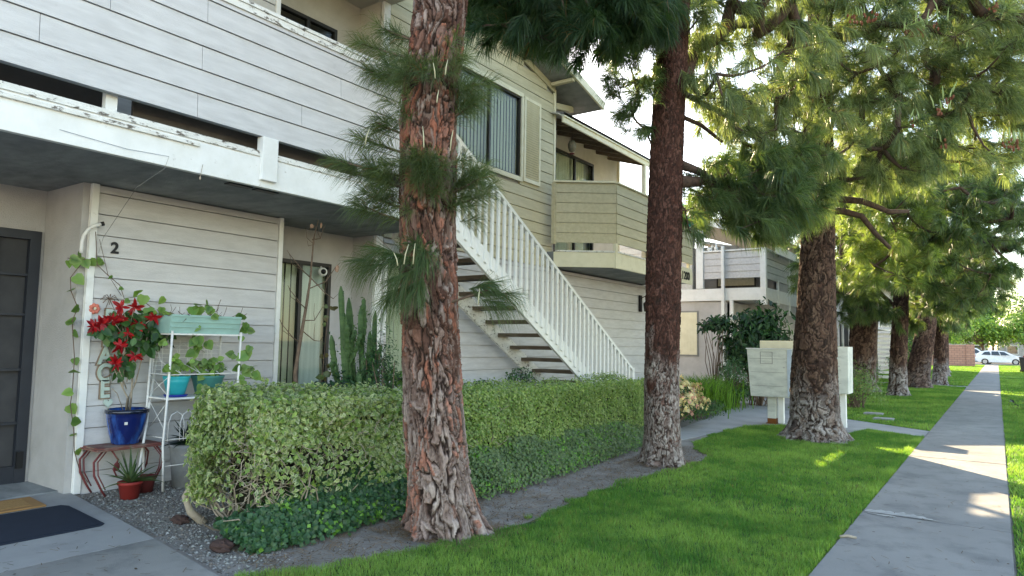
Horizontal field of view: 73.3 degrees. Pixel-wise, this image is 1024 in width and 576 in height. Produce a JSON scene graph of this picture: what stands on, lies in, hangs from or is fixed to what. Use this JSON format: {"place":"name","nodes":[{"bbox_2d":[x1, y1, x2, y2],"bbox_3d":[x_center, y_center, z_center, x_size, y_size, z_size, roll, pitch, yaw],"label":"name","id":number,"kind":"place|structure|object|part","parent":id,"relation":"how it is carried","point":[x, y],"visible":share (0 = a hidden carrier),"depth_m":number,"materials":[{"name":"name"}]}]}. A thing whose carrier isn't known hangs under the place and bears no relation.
{"place":"outdoors","nodes":[
{"label":"outdoors","id":0,"kind":"place"},
{"bbox_2d":[0,481,57,500],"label":"porch floor","id":1,"kind":"structure","parent":0,"point":[18,490],"depth_m":6.48,"materials":[{"name":"paint"}]},
{"bbox_2d":[75,361,1019,575],"bbox_3d":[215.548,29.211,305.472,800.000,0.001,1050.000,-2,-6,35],"label":"ground","id":2,"kind":"structure","parent":0,"point":[688,443],"depth_m":5.92,"materials":[{"name":"grey soil"}]},
{"bbox_2d":[0,492,153,572],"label":"entry slab","id":3,"kind":"structure","parent":2,"relation":"on","point":[19,555],"depth_m":4.98,"materials":[{"name":"concrete"}]},
{"bbox_2d":[0,497,45,513],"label":"doormat","id":4,"kind":"object","parent":3,"relation":"on","point":[16,504],"visible":1,"depth_m":5.92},
{"bbox_2d":[0,505,103,545],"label":"doormat","id":5,"kind":"object","parent":3,"relation":"on","point":[21,526],"visible":1,"depth_m":5.38,"materials":[{"name":"black rubber"}]},
{"bbox_2d":[0,539,217,575],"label":"entry slab","id":6,"kind":"structure","parent":2,"relation":"on","point":[162,559],"depth_m":4.46,"materials":[{"name":"grey concrete"}]},
{"bbox_2d":[0,528,220,574],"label":"needle litter","id":7,"kind":"object","parent":6,"relation":"on","point":[96,554],"visible":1,"depth_m":4.63,"materials":[{"name":"plant"}]},
{"bbox_2d":[101,447,164,499],"bbox_3d":[-3.489,1.702,6.383,0.553,0.490,0.553,3,-5,-23],"label":"potted aloe","id":8,"kind":"object","parent":2,"relation":"on","point":[130,483],"visible":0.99,"depth_m":6.35,"materials":[{"name":"red ceramic"}]},
{"bbox_2d":[79,472,294,575],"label":"gravel","id":9,"kind":"structure","parent":2,"relation":"on","point":[135,512],"depth_m":5.53,"materials":[{"name":"grey gravel"}]},
{"bbox_2d":[79,439,161,496],"bbox_3d":[-3.761,1.732,6.632,0.360,0.452,0.659,-2,-6,35],"label":"plant table","id":10,"kind":"object","parent":9,"relation":"on","point":[104,447],"visible":0.86,"depth_m":6.47,"materials":[{"name":"red metal"}]},
{"bbox_2d":[86,297,176,444],"bbox_3d":[-3.743,0.803,6.708,0.432,1.410,0.914,-2,-6,35],"label":"potted poinsettia","id":11,"kind":"object","parent":10,"relation":"on","point":[126,424],"visible":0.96,"depth_m":6.61,"materials":[{"name":"red plant"}]},
{"bbox_2d":[137,474,155,492],"bbox_3d":[-3.546,1.888,6.650,0.190,0.150,0.190,-2,-6,35],"label":"clay pot","id":12,"kind":"object","parent":9,"relation":"on","point":[147,486],"visible":0.56,"depth_m":6.60,"materials":[{"name":"red ceramic"}]},
{"bbox_2d":[137,354,158,474],"bbox_3d":[-3.614,1.318,6.811,0.026,1.339,0.534,2,-5,-13],"label":"leaning pole","id":13,"kind":"object","parent":9,"relation":"on","point":[146,425],"visible":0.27,"depth_m":6.83,"materials":[{"name":"white metal"}]},
{"bbox_2d":[153,421,193,487],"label":"agave","id":14,"kind":"object","parent":9,"relation":"on","point":[178,449],"visible":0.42,"depth_m":6.83,"materials":[{"name":"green plant"}]},
{"bbox_2d":[170,514,189,524],"bbox_3d":[-2.682,1.877,5.566,0.159,0.093,0.135,-2,-6,35],"label":"stone","id":15,"kind":"object","parent":9,"relation":"on","point":[180,519],"visible":0.91,"depth_m":5.53,"materials":[{"name":"brown stone"}]},
{"bbox_2d":[142,331,241,491],"bbox_3d":[-3.273,1.219,7.081,0.399,1.541,0.830,-2,-6,35],"label":"plant shelf","id":16,"kind":"object","parent":9,"relation":"on","point":[167,398],"visible":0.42,"depth_m":6.85,"materials":[{"name":"white metal"}]},
{"bbox_2d":[162,353,190,396],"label":"potted pothos","id":17,"kind":"object","parent":16,"relation":"on","point":[178,385],"visible":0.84,"depth_m":6.84,"materials":[{"name":"blue ceramic"}]},
{"bbox_2d":[158,338,248,391],"bbox_3d":[-3.126,0.822,7.059,0.185,0.628,0.993,-3,-6,37],"label":"trailing vine","id":18,"kind":"object","parent":16,"relation":"hanging from","point":[194,352],"visible":0.85,"depth_m":6.99,"materials":[{"name":"green plant"}]},
{"bbox_2d":[186,356,226,394],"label":"potted pothos","id":19,"kind":"object","parent":16,"relation":"on","point":[211,380],"visible":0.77,"depth_m":7.10,"materials":[{"name":"green plant"}]},
{"bbox_2d":[154,299,260,380],"bbox_3d":[-3.148,0.647,7.192,0.525,1.059,1.084,-2,-6,35],"label":"flower box","id":20,"kind":"object","parent":16,"relation":"on","point":[196,321],"visible":0.96,"depth_m":7.05,"materials":[{"name":"teal metal"}]},
{"bbox_2d":[209,538,235,553],"bbox_3d":[-2.050,1.827,4.862,0.202,0.110,0.167,-2,-6,35],"label":"stone","id":21,"kind":"object","parent":9,"relation":"on","point":[223,545],"visible":0.93,"depth_m":4.81,"materials":[{"name":"brown stone"}]},
{"bbox_2d":[279,220,340,393],"bbox_3d":[-2.312,0.642,7.830,0.127,2.882,0.829,-2,-6,35],"label":"bare sapling","id":22,"kind":"object","parent":2,"relation":"on","point":[299,341],"visible":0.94,"depth_m":7.78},
{"bbox_2d":[315,297,337,381],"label":"weed stalk","id":23,"kind":"object","parent":2,"relation":"on","point":[326,355],"visible":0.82,"depth_m":7.76,"materials":[{"name":"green plant"}]},
{"bbox_2d":[314,371,342,391],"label":"garden shrub","id":24,"kind":"object","parent":2,"relation":"on","point":[331,382],"visible":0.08,"depth_m":7.39,"materials":[{"name":"green plant"}]},
{"bbox_2d":[329,370,356,392],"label":"garden shrub","id":25,"kind":"object","parent":2,"relation":"on","point":[342,380],"visible":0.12,"depth_m":7.55,"materials":[{"name":"green plant"}]},
{"bbox_2d":[0,0,692,494],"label":"apartment building","id":26,"kind":"structure","parent":2,"relation":"on","point":[252,106],"depth_m":7.05,"materials":[{"name":"grey paint"}]},
{"bbox_2d":[0,227,41,484],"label":"door","id":27,"kind":"structure","parent":26,"relation":"in","point":[20,250],"depth_m":6.88,"materials":[{"name":"wood"}]},
{"bbox_2d":[79,221,104,252],"bbox_3d":[-4.019,-0.489,6.589,0.197,0.324,0.044,5,-6,-41],"label":"plant hook","id":28,"kind":"object","parent":26,"relation":"attached to","point":[84,234],"visible":1,"depth_m":6.54,"materials":[{"name":"white metal"}]},
{"bbox_2d":[89,303,99,313],"bbox_3d":[-4.028,0.199,6.648,0.028,0.106,0.103,-2,-6,35],"label":"flower ornament","id":29,"kind":"object","parent":26,"relation":"attached to","point":[96,307],"visible":1,"depth_m":6.64,"materials":[{"name":"pink paint"}]},
{"bbox_2d":[95,294,118,407],"bbox_3d":[-3.955,0.612,6.715,0.050,1.110,0.183,-2,-6,35],"label":"hanging sign","id":30,"kind":"object","parent":26,"relation":"attached to","point":[104,354],"visible":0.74,"depth_m":6.70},
{"bbox_2d":[59,129,168,250],"bbox_3d":[-3.394,-0.760,6.066,0.700,0.762,1.578,3,-5,-20],"label":"dangling string","id":31,"kind":"object","parent":26,"relation":"hanging from","point":[135,189],"visible":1,"depth_m":5.89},
{"bbox_2d":[61,232,172,482],"bbox_3d":[-3.844,0.662,6.735,0.203,2.383,1.029,-3,-6,43],"label":"climbing vine","id":32,"kind":"object","parent":26,"relation":"attached to","point":[75,261],"visible":0.84,"depth_m":6.50,"materials":[{"name":"green plant"}]},
{"bbox_2d":[277,258,331,391],"bbox_3d":[-3.050,0.879,9.269,0.510,2.530,1.090,-2,-6,35],"label":"window","id":33,"kind":"structure","parent":26,"relation":"in","point":[290,309],"depth_m":9.20,"materials":[{"name":"glass"}]},
{"bbox_2d":[281,3,337,40],"bbox_3d":[-3.015,-2.447,9.503,0.510,2.600,1.060,-2,-6,35],"label":"window","id":34,"kind":"structure","parent":26,"relation":"in","point":[333,34],"depth_m":9.47,"materials":[{"name":"black glass"}]},
{"bbox_2d":[318,266,326,275],"bbox_3d":[-2.590,-0.234,9.418,0.122,0.151,0.159,1,-5,2],"label":"security camera","id":35,"kind":"object","parent":26,"relation":"attached to","point":[322,271],"visible":1,"depth_m":9.37,"materials":[{"name":"white paint"}]},
{"bbox_2d":[385,261,401,380],"bbox_3d":[-1.632,0.482,10.225,0.144,1.760,0.860,-2,-6,35],"label":"window","id":36,"kind":"structure","parent":26,"relation":"in","point":[397,333],"depth_m":10.16,"materials":[{"name":"glass"}]},
{"bbox_2d":[456,67,520,175],"bbox_3d":[-0.621,-2.879,12.173,0.510,1.560,2.040,-2,-6,35],"label":"window","id":37,"kind":"structure","parent":26,"relation":"in","point":[497,136],"depth_m":12.50,"materials":[{"name":"grey glass"}]},
{"bbox_2d":[392,133,634,384],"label":"staircase","id":38,"kind":"structure","parent":26,"relation":"attached to","point":[480,256],"depth_m":10.89,"materials":[{"name":"white paint"}]},
{"bbox_2d":[568,140,575,154],"bbox_3d":[1.284,-3.113,14.716,0.180,0.530,0.175,-2,-6,35],"label":"wall lamp","id":39,"kind":"object","parent":26,"relation":"hanging from","point":[571,145],"visible":1,"depth_m":14.65,"materials":[{"name":"beige glass"}]},
{"bbox_2d":[553,147,593,250],"bbox_3d":[1.273,-1.829,16.362,0.510,2.630,1.920,-2,-6,35],"label":"sliding door","id":40,"kind":"structure","parent":26,"relation":"in","point":[566,168],"depth_m":16.23,"materials":[{"name":"glass"}]},
{"bbox_2d":[639,295,645,311],"bbox_3d":[3.226,0.378,16.784,0.240,0.400,0.140,-2,-6,35],"label":"wall lamp","id":41,"kind":"object","parent":26,"relation":"attached to","point":[640,303],"visible":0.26,"depth_m":16.80,"materials":[{"name":"black metal"}]},
{"bbox_2d":[322,286,395,395],"bbox_3d":[-1.694,1.047,7.853,0.438,2.105,0.897,-2,-6,35],"label":"cactus","id":42,"kind":"object","parent":2,"relation":"on","point":[349,346],"visible":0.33,"depth_m":7.78,"materials":[{"name":"green plant"}]},
{"bbox_2d":[355,319,401,393],"bbox_3d":[-1.531,1.234,7.908,0.339,1.745,0.699,-2,-6,35],"label":"garden shrub","id":43,"kind":"object","parent":2,"relation":"on","point":[382,370],"visible":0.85,"depth_m":7.90,"materials":[{"name":"green plant"}]},
{"bbox_2d":[390,369,402,393],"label":"garden shrub","id":44,"kind":"object","parent":2,"relation":"on","point":[398,382],"visible":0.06,"depth_m":8.25,"materials":[{"name":"green plant"}]},
{"bbox_2d":[181,370,643,530],"bbox_3d":[-0.154,1.576,8.337,1.481,1.221,7.856,-2,-6,35],"label":"hedge","id":45,"kind":"object","parent":2,"relation":"on","point":[275,443],"visible":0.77,"depth_m":5.73,"materials":[{"name":"green plant"}]},
{"bbox_2d":[312,0,533,543],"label":"pine tree","id":46,"kind":"object","parent":2,"relation":"on","point":[442,503],"visible":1,"depth_m":5.32,"materials":[{"name":"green plant"}]},
{"bbox_2d":[213,419,643,554],"bbox_3d":[0.267,1.907,8.020,1.039,0.498,7.785,-2,-5,34],"label":"ivy","id":47,"kind":"object","parent":2,"relation":"on","point":[291,522],"visible":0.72,"depth_m":5.82,"materials":[{"name":"green plant"}]},
{"bbox_2d":[366,520,526,551],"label":"needle litter","id":48,"kind":"object","parent":2,"relation":"on","point":[434,540],"visible":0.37,"depth_m":5.31,"materials":[{"name":"plant"}]},
{"bbox_2d":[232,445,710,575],"bbox_3d":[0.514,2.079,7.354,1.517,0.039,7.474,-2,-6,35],"label":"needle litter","id":49,"kind":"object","parent":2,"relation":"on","point":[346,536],"visible":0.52,"depth_m":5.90,"materials":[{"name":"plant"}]},
{"bbox_2d":[505,366,536,385],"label":"garden shrub","id":50,"kind":"object","parent":2,"relation":"on","point":[524,378],"visible":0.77,"depth_m":9.98,"materials":[{"name":"green plant"}]},
{"bbox_2d":[234,425,909,575],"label":"lawn turf","id":51,"kind":"structure","parent":2,"relation":"on","point":[530,522],"depth_m":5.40,"materials":[{"name":"plant"}]},
{"bbox_2d":[783,435,924,575],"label":"edge grass","id":52,"kind":"structure","parent":51,"relation":"on","point":[897,464],"depth_m":6.10,"materials":[{"name":"green plant"}]},
{"bbox_2d":[762,0,1023,443],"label":"pine tree","id":53,"kind":"object","parent":51,"relation":"on","point":[969,94],"visible":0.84,"depth_m":9.89,"materials":[{"name":"green plant"}]},
{"bbox_2d":[412,0,853,467],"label":"pine tree","id":54,"kind":"object","parent":2,"relation":"on","point":[760,188],"visible":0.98,"depth_m":8.51,"materials":[{"name":"green plant"}]},
{"bbox_2d":[616,454,697,470],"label":"needle litter","id":55,"kind":"object","parent":2,"relation":"on","point":[694,460],"visible":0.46,"depth_m":8.67,"materials":[{"name":"plant"}]},
{"bbox_2d":[679,375,710,421],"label":"azalea bush","id":56,"kind":"object","parent":2,"relation":"on","point":[691,397],"visible":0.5,"depth_m":12.49,"materials":[{"name":"beige plant"}]},
{"bbox_2d":[680,399,726,422],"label":"garden shrub","id":57,"kind":"object","parent":2,"relation":"on","point":[714,407],"visible":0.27,"depth_m":14.09,"materials":[{"name":"green plant"}]},
{"bbox_2d":[696,314,732,382],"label":"loquat shrub","id":58,"kind":"object","parent":2,"relation":"on","point":[716,324],"visible":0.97,"depth_m":17.66,"materials":[{"name":"green plant"}]},
{"bbox_2d":[680,373,753,419],"bbox_3d":[4.102,2.194,15.787,2.473,1.251,4.514,-2,-6,35],"label":"agapanthus clump","id":59,"kind":"object","parent":2,"relation":"on","point":[714,392],"visible":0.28,"depth_m":15.93,"materials":[{"name":"green plant"}]},
{"bbox_2d":[710,375,753,402],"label":"garden shrub","id":60,"kind":"object","parent":2,"relation":"on","point":[746,390],"visible":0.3,"depth_m":17.05,"materials":[{"name":"green plant"}]},
{"bbox_2d":[712,296,795,405],"bbox_3d":[6.258,1.594,17.488,1.732,2.802,2.024,4,-5,-30],"label":"loquat shrub","id":61,"kind":"object","parent":2,"relation":"on","point":[754,331],"visible":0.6,"depth_m":17.25,"materials":[{"name":"green plant"}]},
{"bbox_2d":[704,242,892,377],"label":"apartment building","id":62,"kind":"structure","parent":2,"relation":"on","point":[884,340],"depth_m":34.24,"materials":[{"name":"beige paint"}]},
{"bbox_2d":[680,397,928,439],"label":"walkway","id":63,"kind":"structure","parent":2,"relation":"on","point":[757,414],"depth_m":13.32,"materials":[{"name":"concrete"}]},
{"bbox_2d":[718,356,748,405],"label":"fern shrub","id":64,"kind":"object","parent":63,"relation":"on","point":[734,367],"visible":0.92,"depth_m":16.91,"materials":[{"name":"green plant"}]},
{"bbox_2d":[746,341,792,423],"bbox_3d":[5.110,1.831,13.406,0.932,1.599,0.525,-2,-6,35],"label":"mailbox cluster","id":65,"kind":"object","parent":63,"relation":"on","point":[769,365],"visible":0.84,"depth_m":13.26,"materials":[{"name":"paint"}]},
{"bbox_2d":[837,347,852,427],"bbox_3d":[6.029,1.852,12.874,0.580,1.504,0.512,-2,-6,35],"label":"mailbox cluster","id":66,"kind":"object","parent":63,"relation":"on","point":[845,366],"visible":0.45,"depth_m":12.62,"materials":[{"name":"paint"}]},
{"bbox_2d":[841,344,883,378],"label":"box bush","id":67,"kind":"object","parent":2,"relation":"on","point":[876,368],"visible":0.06,"depth_m":27.82,"materials":[{"name":"green plant"}]},
{"bbox_2d":[788,382,965,430],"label":"lawn turf","id":68,"kind":"structure","parent":2,"relation":"on","point":[908,413],"depth_m":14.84,"materials":[{"name":"plant"}]},
{"bbox_2d":[773,153,926,391],"bbox_3d":[9.390,-1.177,20.839,5.456,9.000,10.142,-2,-6,35],"label":"pine tree","id":69,"kind":"object","parent":68,"relation":"on","point":[863,316],"visible":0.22,"depth_m":21.07,"materials":[{"name":"green plant"}]},
{"bbox_2d":[839,359,888,407],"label":"lantana bush","id":70,"kind":"object","parent":68,"relation":"on","point":[855,397],"visible":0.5,"depth_m":17.02,"materials":[{"name":"green plant"}]},
{"bbox_2d":[864,412,883,414],"bbox_3d":[8.159,2.840,15.523,0.380,0.055,0.320,-2,-6,35],"label":"utility cover","id":71,"kind":"object","parent":68,"relation":"on","point":[872,413],"visible":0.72,"depth_m":15.43,"materials":[{"name":"concrete"}]},
{"bbox_2d":[872,417,894,420],"bbox_3d":[7.776,2.744,14.391,0.380,0.055,0.320,-2,-6,35],"label":"utility cover","id":72,"kind":"object","parent":68,"relation":"on","point":[882,418],"visible":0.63,"depth_m":14.32,"materials":[{"name":"concrete"}]},
{"bbox_2d":[833,108,983,396],"bbox_3d":[10.269,-1.378,18.108,5.216,9.000,11.031,-1,-5,19],"label":"pine tree","id":73,"kind":"object","parent":68,"relation":"on","point":[871,253],"visible":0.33,"depth_m":14.74,"materials":[{"name":"green plant"}]},
{"bbox_2d":[879,159,1023,388],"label":"pine tree","id":74,"kind":"object","parent":68,"relation":"on","point":[965,203],"visible":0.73,"depth_m":16.31,"materials":[{"name":"green plant"}]},
{"bbox_2d":[909,319,985,343],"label":"street tree","id":75,"kind":"object","parent":2,"relation":"on","point":[953,338],"visible":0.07,"depth_m":75.53,"materials":[{"name":"green plant"}]},
{"bbox_2d":[909,337,988,350],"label":"house","id":76,"kind":"structure","parent":2,"relation":"on","point":[978,346],"depth_m":92.42,"materials":[{"name":"beige paint"}]},
{"bbox_2d":[957,313,1014,362],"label":"street tree","id":77,"kind":"object","parent":2,"relation":"on","point":[996,329],"visible":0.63,"depth_m":80.44,"materials":[{"name":"green plant"}]},
{"bbox_2d":[971,290,1022,350],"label":"street tree","id":78,"kind":"object","parent":2,"relation":"on","point":[995,320],"visible":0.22,"depth_m":89.27,"materials":[{"name":"green plant"}]},
{"bbox_2d":[984,308,1023,349],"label":"street tree","id":79,"kind":"object","parent":2,"relation":"on","point":[1016,324],"visible":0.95,"depth_m":79.10,"materials":[{"name":"green plant"}]},
{"bbox_2d":[997,336,1023,356],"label":"house","id":80,"kind":"structure","parent":2,"relation":"on","point":[1019,352],"depth_m":91.83,"materials":[{"name":"grey paint"}]},
{"bbox_2d":[1006,345,1018,354],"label":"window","id":81,"kind":"structure","parent":80,"relation":"in","point":[1011,349],"depth_m":91.88,"materials":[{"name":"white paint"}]},
{"bbox_2d":[1001,280,1023,349],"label":"street tree","id":82,"kind":"object","parent":2,"relation":"on","point":[1020,306],"visible":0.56,"depth_m":82.99,"materials":[{"name":"green plant"}]},
{"bbox_2d":[1001,378,1023,575],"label":"parkway turf","id":83,"kind":"structure","parent":2,"relation":"on","point":[1016,537],"depth_m":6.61,"materials":[{"name":"plant"}]},
{"bbox_2d":[1019,357,1023,371],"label":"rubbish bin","id":84,"kind":"object","parent":83,"relation":"on","point":[1021,360],"visible":0.98,"depth_m":47.85,"materials":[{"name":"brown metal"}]},
{"bbox_2d":[620,220,848,384],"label":"apartment building","id":85,"kind":"structure","parent":0,"point":[733,279],"depth_m":20.80,"materials":[{"name":"grey paint"}]},
{"bbox_2d":[717,277,755,287],"bbox_3d":[6.891,-0.594,21.171,1.200,1.150,0.050,-2,-6,35],"label":"window","id":86,"kind":"structure","parent":85,"relation":"in","point":[732,282],"depth_m":21.07,"materials":[{"name":"beige glass"}]},
{"bbox_2d":[839,324,848,346],"bbox_3d":[14.317,2.822,29.649,0.035,2.480,2.000,-2,-6,35],"label":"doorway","id":87,"kind":"structure","parent":85,"relation":"in","point":[846,342],"depth_m":29.89,"materials":[{"name":"grey"}]},
{"bbox_2d":[607,423,922,524],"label":"lawn grass","id":88,"kind":"structure","parent":0,"point":[771,431],"depth_m":8.15,"materials":[{"name":"green plant"}]},
{"bbox_2d":[567,0,1023,350],"label":"sky","id":89,"kind":"structure","parent":0,"point":[630,174],"materials":[{"name":"white"}]},
{"bbox_2d":[876,256,891,381],"bbox_3d":[15.742,0.940,30.052,2.609,6.400,2.538,-2,-6,35],"label":"smooth tree","id":90,"kind":"object","parent":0,"point":[877,341],"visible":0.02,"depth_m":29.78,"materials":[{"name":"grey plant"}]},
{"bbox_2d":[809,365,1014,575],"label":"sidewalk","id":91,"kind":"structure","parent":0,"point":[895,541],"depth_m":6.38,"materials":[{"name":"grey concrete"}]},
{"bbox_2d":[839,534,856,538],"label":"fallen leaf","id":92,"kind":"object","parent":91,"relation":"on","point":[847,535],"visible":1,"depth_m":5.35,"materials":[{"name":"beige plant"}]},
{"bbox_2d":[867,512,894,516],"bbox_3d":[3.275,2.012,6.104,0.260,0.001,0.070,-2,-6,35],"label":"mineral patch","id":93,"kind":"object","parent":91,"relation":"on","point":[881,514],"visible":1,"depth_m":6.11,"materials":[{"name":"grey concrete"}]},
{"bbox_2d":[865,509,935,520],"bbox_3d":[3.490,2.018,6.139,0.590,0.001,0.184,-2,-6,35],"label":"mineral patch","id":94,"kind":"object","parent":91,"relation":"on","point":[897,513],"visible":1,"depth_m":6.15,"materials":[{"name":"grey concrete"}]},
{"bbox_2d":[837,417,1008,575],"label":"needle litter","id":95,"kind":"object","parent":91,"relation":"on","point":[935,508],"visible":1,"depth_m":5.99,"materials":[{"name":"plant"}]},
{"bbox_2d":[999,365,1023,408],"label":"parkway grass","id":96,"kind":"structure","parent":0,"point":[1016,384],"depth_m":29.17,"materials":[{"name":"green plant"}]},
{"label":"lawn turf","id":97,"kind":"structure","parent":0,"visible":0},
{"bbox_2d":[884,337,933,370],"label":"box bush","id":98,"kind":"object","parent":97,"relation":"on","point":[909,344],"visible":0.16,"depth_m":31.16,"materials":[{"name":"green plant"}]},
{"bbox_2d":[886,285,968,375],"bbox_3d":[23.767,0.685,38.669,5.568,8.572,6.038,-2,-6,35],"label":"pine tree","id":99,"kind":"object","parent":97,"relation":"on","point":[889,289],"visible":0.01,"depth_m":38.10,"materials":[{"name":"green plant"}]},
{"bbox_2d":[878,364,984,385],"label":"lawn grass","id":100,"kind":"structure","parent":97,"relation":"on","point":[958,373],"depth_m":40.80,"materials":[{"name":"green plant"}]},
{"bbox_2d":[908,344,974,365],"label":"brick wall","id":101,"kind":"structure","parent":97,"relation":"on","point":[961,354],"depth_m":63.44,"materials":[{"name":"brown brick"}]},
{"bbox_2d":[886,219,1010,384],"bbox_3d":[19.734,-0.142,31.774,5.902,9.000,11.264,-2,-6,35],"label":"pine tree","id":102,"kind":"object","parent":97,"relation":"on","point":[940,369],"visible":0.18,"depth_m":28.73,"materials":[{"name":"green plant"}]},
{"label":"road","id":103,"kind":"structure","parent":0,"visible":0},
{"bbox_2d":[975,348,991,363],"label":"parked car","id":104,"kind":"object","parent":103,"relation":"on","point":[977,350],"visible":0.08,"depth_m":75.00,"materials":[{"name":"white metal"}]},
{"bbox_2d":[975,350,1019,364],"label":"parked car","id":105,"kind":"object","parent":103,"relation":"on","point":[986,357],"visible":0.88,"depth_m":71.55,"materials":[{"name":"white metal"}]},
{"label":"side window","id":106,"kind":"part","parent":105,"relation":"part of","materials":[{"name":"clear glass"}]}
]}

